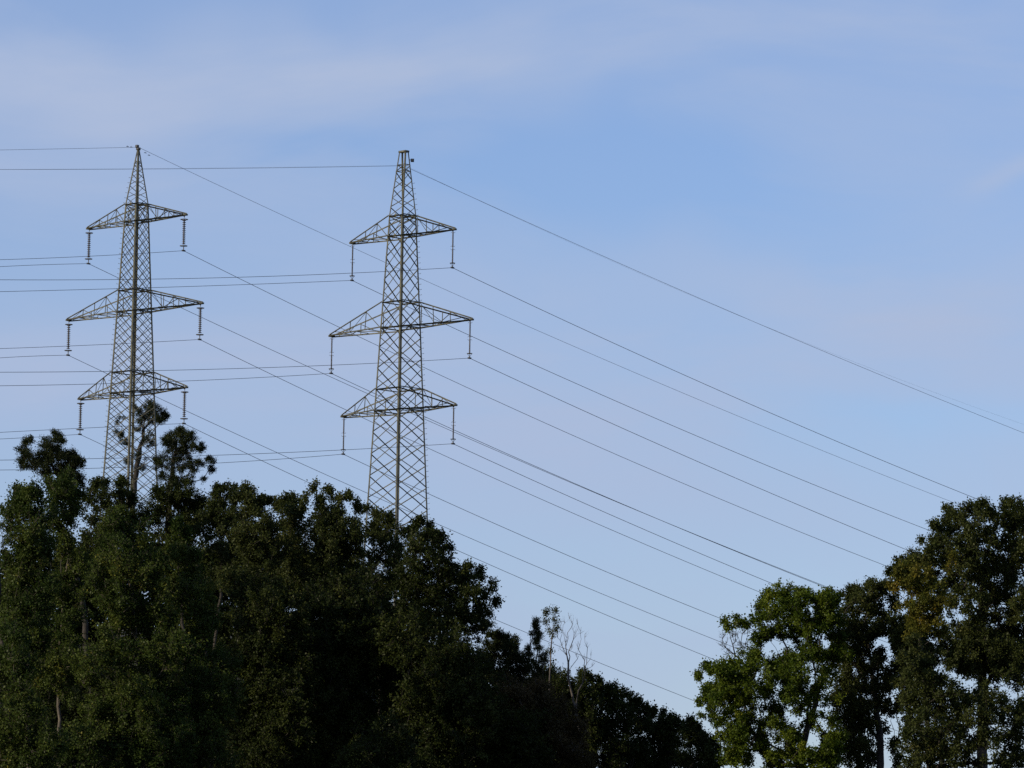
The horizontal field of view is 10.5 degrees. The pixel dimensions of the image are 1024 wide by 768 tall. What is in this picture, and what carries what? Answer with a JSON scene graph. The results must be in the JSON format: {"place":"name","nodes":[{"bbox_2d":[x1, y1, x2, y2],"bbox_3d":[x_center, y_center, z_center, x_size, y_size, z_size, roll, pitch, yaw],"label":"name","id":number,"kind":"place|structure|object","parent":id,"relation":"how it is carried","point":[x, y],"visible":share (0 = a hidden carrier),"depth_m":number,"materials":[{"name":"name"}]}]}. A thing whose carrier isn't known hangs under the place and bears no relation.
{"place":"outdoors","nodes":[
{"label":"outdoors","id":0,"kind":"place"},
{"bbox_2d":[1,627,502,767],"bbox_3d":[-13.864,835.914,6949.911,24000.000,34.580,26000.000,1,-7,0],"label":"ground","id":1,"kind":"structure","parent":0,"point":[237,678],"depth_m":396.65,"materials":[{"name":"green plant"}]},
{"bbox_2d":[0,503,13,710],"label":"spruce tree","id":2,"kind":"object","parent":1,"relation":"on","point":[2,642],"visible":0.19,"depth_m":334.88,"materials":[{"name":"green plant"}]},
{"bbox_2d":[0,475,68,767],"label":"poplar tree","id":3,"kind":"object","parent":1,"relation":"on","point":[22,512],"visible":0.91,"depth_m":312.06,"materials":[{"name":"green plant"}]},
{"bbox_2d":[0,701,70,767],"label":"shrub","id":4,"kind":"object","parent":1,"relation":"on","point":[53,718],"visible":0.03,"depth_m":320.65,"materials":[{"name":"green plant"}]},
{"bbox_2d":[0,614,78,767],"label":"poplar tree","id":5,"kind":"object","parent":1,"relation":"on","point":[20,745],"visible":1,"depth_m":295.40,"materials":[{"name":"green plant"}]},
{"bbox_2d":[0,544,85,693],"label":"tree","id":6,"kind":"object","parent":1,"relation":"on","point":[53,565],"visible":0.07,"depth_m":371.91,"materials":[{"name":"green plant"}]},
{"bbox_2d":[2,655,84,717],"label":"shrub","id":7,"kind":"object","parent":1,"relation":"on","point":[53,698],"visible":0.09,"depth_m":337.35,"materials":[{"name":"green plant"}]},
{"bbox_2d":[13,428,87,654],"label":"pine tree","id":8,"kind":"object","parent":1,"relation":"on","point":[48,456],"visible":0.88,"depth_m":363.25,"materials":[{"name":"green plant"}]},
{"bbox_2d":[30,464,98,767],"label":"birch tree","id":9,"kind":"object","parent":1,"relation":"on","point":[65,487],"visible":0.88,"depth_m":318.54,"materials":[{"name":"green plant"}]},
{"bbox_2d":[31,685,102,767],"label":"shrub","id":10,"kind":"object","parent":1,"relation":"on","point":[68,715],"visible":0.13,"depth_m":325.43,"materials":[{"name":"green plant"}]},
{"bbox_2d":[49,529,132,678],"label":"tree","id":11,"kind":"object","parent":1,"relation":"on","point":[96,618],"visible":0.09,"depth_m":375.74,"materials":[{"name":"green plant"}]},
{"bbox_2d":[77,475,125,665],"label":"maple tree","id":12,"kind":"object","parent":1,"relation":"on","point":[103,496],"visible":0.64,"depth_m":350.97,"materials":[{"name":"green plant"}]},
{"bbox_2d":[62,658,154,762],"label":"shrub","id":13,"kind":"object","parent":1,"relation":"on","point":[106,674],"visible":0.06,"depth_m":338.00,"materials":[{"name":"green plant"}]},
{"bbox_2d":[48,501,207,767],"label":"birch tree","id":14,"kind":"object","parent":1,"relation":"on","point":[95,737],"visible":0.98,"depth_m":303.49,"materials":[{"name":"green plant"}]},
{"bbox_2d":[109,471,149,639],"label":"maple tree","id":15,"kind":"object","parent":1,"relation":"on","point":[121,491],"visible":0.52,"depth_m":352.81,"materials":[{"name":"green plant"}]},
{"bbox_2d":[66,145,203,539],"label":"lattice pylon","id":16,"kind":"object","parent":1,"relation":"on","point":[131,397],"visible":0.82,"depth_m":443.64,"materials":[{"name":"metal"}]},
{"bbox_2d":[64,324,72,355],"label":"insulator string","id":17,"kind":"object","parent":16,"relation":"hanging from","point":[68,333],"visible":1,"depth_m":449.27,"materials":[{"name":"ceramic"}]},
{"bbox_2d":[2,355,973,737],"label":"power cable","id":18,"kind":"object","parent":17,"relation":"hanging from","point":[354,487],"visible":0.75,"depth_m":471.56,"materials":[{"name":"grey metal"}]},
{"bbox_2d":[76,401,84,434],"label":"insulator string","id":19,"kind":"object","parent":16,"relation":"hanging from","point":[80,412],"visible":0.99,"depth_m":447.26,"materials":[{"name":"ceramic"}]},
{"bbox_2d":[6,434,773,731],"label":"power cable","id":20,"kind":"object","parent":19,"relation":"hanging from","point":[378,569],"visible":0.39,"depth_m":482.37,"materials":[{"name":"grey metal"}]},
{"bbox_2d":[85,230,92,264],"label":"insulator string","id":21,"kind":"object","parent":16,"relation":"hanging from","point":[89,233],"visible":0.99,"depth_m":448.63,"materials":[{"name":"ceramic"}]},
{"bbox_2d":[0,263,898,614],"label":"power cable","id":22,"kind":"object","parent":21,"relation":"hanging from","point":[412,413],"visible":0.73,"depth_m":473.17,"materials":[{"name":"grey metal"}]},
{"bbox_2d":[180,217,187,251],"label":"insulator string","id":23,"kind":"object","parent":16,"relation":"hanging from","point":[183,230],"visible":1,"depth_m":440.61,"materials":[{"name":"ceramic"}]},
{"bbox_2d":[0,251,1002,609],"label":"power cable","id":24,"kind":"object","parent":23,"relation":"hanging from","point":[462,385],"visible":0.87,"depth_m":461.11,"materials":[{"name":"grey metal"}]},
{"bbox_2d":[180,389,187,423],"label":"insulator string","id":25,"kind":"object","parent":16,"relation":"hanging from","point":[184,392],"visible":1,"depth_m":438.44,"materials":[{"name":"ceramic"}]},
{"bbox_2d":[0,423,992,765],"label":"power cable","id":26,"kind":"object","parent":25,"relation":"hanging from","point":[464,553],"visible":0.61,"depth_m":450.02,"materials":[{"name":"grey metal"}]},
{"bbox_2d":[196,305,203,339],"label":"insulator string","id":27,"kind":"object","parent":16,"relation":"hanging from","point":[200,308],"visible":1,"depth_m":438.09,"materials":[{"name":"ceramic"}]},
{"bbox_2d":[0,339,1010,688],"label":"power cable","id":28,"kind":"object","parent":27,"relation":"hanging from","point":[418,443],"visible":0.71,"depth_m":453.16,"materials":[{"name":"grey metal"}]},
{"bbox_2d":[18,147,961,505],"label":"earth wire","id":29,"kind":"object","parent":16,"relation":"attached to","point":[476,303],"visible":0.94,"depth_m":470.57,"materials":[{"name":"grey metal"}]},
{"bbox_2d":[89,695,193,767],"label":"shrub","id":30,"kind":"object","parent":1,"relation":"on","point":[146,764],"visible":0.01,"depth_m":320.22,"materials":[{"name":"green plant"}]},
{"bbox_2d":[112,399,171,524],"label":"pine tree","id":31,"kind":"object","parent":1,"relation":"on","point":[163,415],"visible":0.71,"depth_m":466.81,"materials":[{"name":"green plant"}]},
{"bbox_2d":[122,527,175,676],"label":"tree","id":32,"kind":"object","parent":1,"relation":"on","point":[146,631],"visible":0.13,"depth_m":377.36,"materials":[{"name":"green plant"}]},
{"bbox_2d":[138,474,210,669],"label":"maple tree","id":33,"kind":"object","parent":1,"relation":"on","point":[182,502],"visible":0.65,"depth_m":360.31,"materials":[{"name":"green plant"}]},
{"bbox_2d":[151,425,217,540],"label":"pine tree","id":34,"kind":"object","parent":1,"relation":"on","point":[182,436],"visible":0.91,"depth_m":430.88,"materials":[{"name":"green plant"}]},
{"bbox_2d":[152,530,246,681],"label":"tree","id":35,"kind":"object","parent":1,"relation":"on","point":[211,564],"visible":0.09,"depth_m":371.39,"materials":[{"name":"green plant"}]},
{"bbox_2d":[162,513,251,767],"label":"poplar tree","id":36,"kind":"object","parent":1,"relation":"on","point":[211,708],"visible":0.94,"depth_m":306.78,"materials":[{"name":"green plant"}]},
{"bbox_2d":[187,478,244,671],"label":"hornbeam tree","id":37,"kind":"object","parent":1,"relation":"on","point":[213,513],"visible":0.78,"depth_m":356.62,"materials":[{"name":"green plant"}]},
{"bbox_2d":[204,475,302,604],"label":"ash tree","id":38,"kind":"object","parent":1,"relation":"on","point":[255,536],"visible":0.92,"depth_m":336.41,"materials":[{"name":"green plant"}]},
{"bbox_2d":[221,522,313,691],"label":"tree","id":39,"kind":"object","parent":1,"relation":"on","point":[248,623],"visible":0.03,"depth_m":373.72,"materials":[{"name":"green plant"}]},
{"bbox_2d":[204,559,336,767],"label":"beech tree","id":40,"kind":"object","parent":1,"relation":"on","point":[269,646],"visible":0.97,"depth_m":316.53,"materials":[{"name":"green plant"}]},
{"bbox_2d":[257,490,319,622],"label":"ash tree","id":41,"kind":"object","parent":1,"relation":"on","point":[290,508],"visible":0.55,"depth_m":341.79,"materials":[{"name":"green plant"}]},
{"bbox_2d":[285,537,350,692],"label":"tree","id":42,"kind":"object","parent":1,"relation":"on","point":[313,597],"visible":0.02,"depth_m":377.15,"materials":[{"name":"green plant"}]},
{"bbox_2d":[291,475,373,687],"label":"ash tree","id":43,"kind":"object","parent":1,"relation":"on","point":[337,544],"visible":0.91,"depth_m":337.67,"materials":[{"name":"green plant"}]},
{"bbox_2d":[283,560,411,767],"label":"beech tree","id":44,"kind":"object","parent":1,"relation":"on","point":[344,616],"visible":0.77,"depth_m":319.71,"materials":[{"name":"green plant"}]},
{"bbox_2d":[328,709,424,767],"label":"shrub","id":45,"kind":"object","parent":1,"relation":"on","point":[364,754],"visible":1,"depth_m":310.27,"materials":[{"name":"green plant"}]},
{"bbox_2d":[353,500,409,715],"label":"ash tree","id":46,"kind":"object","parent":1,"relation":"on","point":[381,526],"visible":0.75,"depth_m":343.89,"materials":[{"name":"green plant"}]},
{"bbox_2d":[350,567,434,712],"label":"tree","id":47,"kind":"object","parent":1,"relation":"on","point":[387,602],"visible":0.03,"depth_m":373.57,"materials":[{"name":"green plant"}]},
{"bbox_2d":[328,150,473,606],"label":"lattice pylon","id":48,"kind":"object","parent":1,"relation":"on","point":[400,331],"visible":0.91,"depth_m":423.37,"materials":[{"name":"metal"}]},
{"bbox_2d":[329,338,333,373],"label":"insulator rod string","id":49,"kind":"object","parent":48,"relation":"hanging from","point":[331,368],"visible":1,"depth_m":428.74,"materials":[{"name":"ceramic"}]},
{"bbox_2d":[4,373,949,634],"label":"power cable","id":50,"kind":"object","parent":49,"relation":"hanging from","point":[424,416],"visible":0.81,"depth_m":435.95,"materials":[{"name":"grey metal"}]},
{"bbox_2d":[341,419,345,454],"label":"insulator rod string","id":51,"kind":"object","parent":48,"relation":"hanging from","point":[343,449],"visible":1,"depth_m":426.87,"materials":[{"name":"ceramic"}]},
{"bbox_2d":[25,454,976,712],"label":"power cable","id":52,"kind":"object","parent":51,"relation":"hanging from","point":[434,496],"visible":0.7,"depth_m":433.17,"materials":[{"name":"grey metal"}]},
{"bbox_2d":[350,245,353,280],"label":"insulator rod string","id":53,"kind":"object","parent":48,"relation":"hanging from","point":[352,275],"visible":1,"depth_m":428.11,"materials":[{"name":"ceramic"}]},
{"bbox_2d":[0,280,934,532],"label":"power cable","id":54,"kind":"object","parent":53,"relation":"hanging from","point":[478,339],"visible":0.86,"depth_m":437.71,"materials":[{"name":"grey metal"}]},
{"bbox_2d":[450,232,454,268],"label":"insulator rod string","id":55,"kind":"object","parent":48,"relation":"hanging from","point":[452,263],"visible":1,"depth_m":420.41,"materials":[{"name":"ceramic"}]},
{"bbox_2d":[93,268,996,506],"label":"power cable","id":56,"kind":"object","parent":55,"relation":"hanging from","point":[542,310],"visible":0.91,"depth_m":426.39,"materials":[{"name":"grey metal"}]},
{"bbox_2d":[451,407,455,444],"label":"insulator rod string","id":57,"kind":"object","parent":48,"relation":"hanging from","point":[453,443],"visible":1,"depth_m":418.48,"materials":[{"name":"ceramic"}]},
{"bbox_2d":[88,444,848,614],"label":"power cable","id":58,"kind":"object","parent":57,"relation":"hanging from","point":[437,444],"visible":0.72,"depth_m":417.60,"materials":[{"name":"grey metal"}]},
{"bbox_2d":[467,322,471,358],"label":"insulator rod string","id":59,"kind":"object","parent":48,"relation":"hanging from","point":[469,355],"visible":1,"depth_m":418.13,"materials":[{"name":"ceramic"}]},
{"bbox_2d":[77,358,1016,593],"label":"power cable","id":60,"kind":"object","parent":59,"relation":"hanging from","point":[515,379],"visible":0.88,"depth_m":420.87,"materials":[{"name":"grey metal"}]},
{"bbox_2d":[0,166,1022,432],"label":"earth wire","id":61,"kind":"object","parent":48,"relation":"attached to","point":[572,242],"visible":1,"depth_m":431.69,"materials":[{"name":"grey metal"}]},
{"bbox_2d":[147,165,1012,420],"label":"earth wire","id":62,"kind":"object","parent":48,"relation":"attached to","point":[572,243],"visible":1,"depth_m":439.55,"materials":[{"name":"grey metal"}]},
{"bbox_2d":[363,604,526,767],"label":"beech tree","id":63,"kind":"object","parent":1,"relation":"on","point":[449,714],"visible":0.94,"depth_m":317.44,"materials":[{"name":"green plant"}]},
{"bbox_2d":[385,512,505,647],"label":"oak tree","id":64,"kind":"object","parent":1,"relation":"on","point":[455,581],"visible":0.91,"depth_m":327.19,"materials":[{"name":"green plant"}]},
{"bbox_2d":[474,617,539,697],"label":"yew tree","id":65,"kind":"object","parent":1,"relation":"on","point":[507,647],"visible":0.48,"depth_m":332.66,"materials":[{"name":"green plant"}]},
{"bbox_2d":[519,617,555,691],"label":"spruce tree","id":66,"kind":"object","parent":1,"relation":"on","point":[536,633],"visible":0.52,"depth_m":345.16,"materials":[{"name":"green plant"}]},
{"bbox_2d":[511,658,572,713],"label":"shrub","id":67,"kind":"object","parent":1,"relation":"on","point":[553,667],"visible":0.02,"depth_m":353.17,"materials":[{"name":"green plant"}]},
{"bbox_2d":[489,666,602,767],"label":"larch tree","id":68,"kind":"object","parent":1,"relation":"on","point":[567,741],"visible":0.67,"depth_m":325.00,"materials":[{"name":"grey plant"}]},
{"bbox_2d":[540,606,561,689],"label":"young birch","id":69,"kind":"object","parent":1,"relation":"on","point":[546,620],"visible":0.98,"depth_m":338.76,"materials":[{"name":"green plant"}]},
{"bbox_2d":[557,613,593,767],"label":"bare tree","id":70,"kind":"object","parent":1,"relation":"on","point":[568,669],"visible":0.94,"depth_m":336.30,"materials":[{"name":"grey plant"}]},
{"bbox_2d":[545,665,610,767],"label":"hazel tree","id":71,"kind":"object","parent":1,"relation":"on","point":[590,696],"visible":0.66,"depth_m":341.17,"materials":[{"name":"green plant"}]},
{"bbox_2d":[550,685,616,767],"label":"shrub","id":72,"kind":"object","parent":1,"relation":"on","point":[605,764],"visible":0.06,"depth_m":343.35,"materials":[{"name":"green plant"}]},
{"bbox_2d":[583,728,644,767],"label":"shrub","id":73,"kind":"object","parent":1,"relation":"on","point":[627,764],"visible":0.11,"depth_m":348.61,"materials":[{"name":"green plant"}]},
{"bbox_2d":[592,678,641,767],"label":"hazel tree","id":74,"kind":"object","parent":1,"relation":"on","point":[616,706],"visible":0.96,"depth_m":342.66,"materials":[{"name":"green plant"}]},
{"bbox_2d":[613,686,673,767],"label":"hazel tree","id":75,"kind":"object","parent":1,"relation":"on","point":[648,716],"visible":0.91,"depth_m":344.60,"materials":[{"name":"green plant"}]},
{"bbox_2d":[628,744,679,767],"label":"shrub","id":76,"kind":"object","parent":1,"relation":"on","point":[665,764],"visible":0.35,"depth_m":350.13,"materials":[{"name":"green plant"}]},
{"bbox_2d":[646,703,687,767],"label":"hazel tree","id":77,"kind":"object","parent":1,"relation":"on","point":[667,739],"visible":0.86,"depth_m":346.86,"materials":[{"name":"green plant"}]},
{"bbox_2d":[671,746,714,767],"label":"shrub","id":78,"kind":"object","parent":1,"relation":"on","point":[696,765],"visible":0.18,"depth_m":348.40,"materials":[{"name":"green plant"}]},
{"bbox_2d":[668,712,727,767],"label":"hazel tree","id":79,"kind":"object","parent":1,"relation":"on","point":[703,742],"visible":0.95,"depth_m":339.37,"materials":[{"name":"green plant"}]},
{"bbox_2d":[716,624,754,709],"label":"bare tree","id":80,"kind":"object","parent":1,"relation":"on","point":[733,639],"visible":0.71,"depth_m":326.60,"materials":[{"name":"brown plant"}]},
{"bbox_2d":[689,577,855,767],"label":"oak tree","id":81,"kind":"object","parent":1,"relation":"on","point":[737,684],"visible":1,"depth_m":317.12,"materials":[{"name":"green plant"}]},
{"bbox_2d":[823,575,895,767],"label":"lime tree","id":82,"kind":"object","parent":1,"relation":"on","point":[855,713],"visible":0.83,"depth_m":323.39,"materials":[{"name":"green plant"}]},
{"bbox_2d":[884,548,961,717],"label":"maple tree","id":83,"kind":"object","parent":1,"relation":"on","point":[911,578],"visible":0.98,"depth_m":312.20,"materials":[{"name":"green plant"}]},
{"bbox_2d":[877,494,1023,767],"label":"chestnut tree","id":84,"kind":"object","parent":1,"relation":"on","point":[979,649],"visible":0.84,"depth_m":321.18,"materials":[{"name":"green plant"}]},
{"bbox_2d":[892,632,1023,767],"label":"chestnut tree","id":85,"kind":"object","parent":1,"relation":"on","point":[923,691],"visible":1,"depth_m":306.70,"materials":[{"name":"green plant"}]},
{"bbox_2d":[0,0,1023,767],"label":"sky","id":86,"kind":"structure","parent":0,"point":[844,179],"materials":[{"name":"blue"}]}
]}

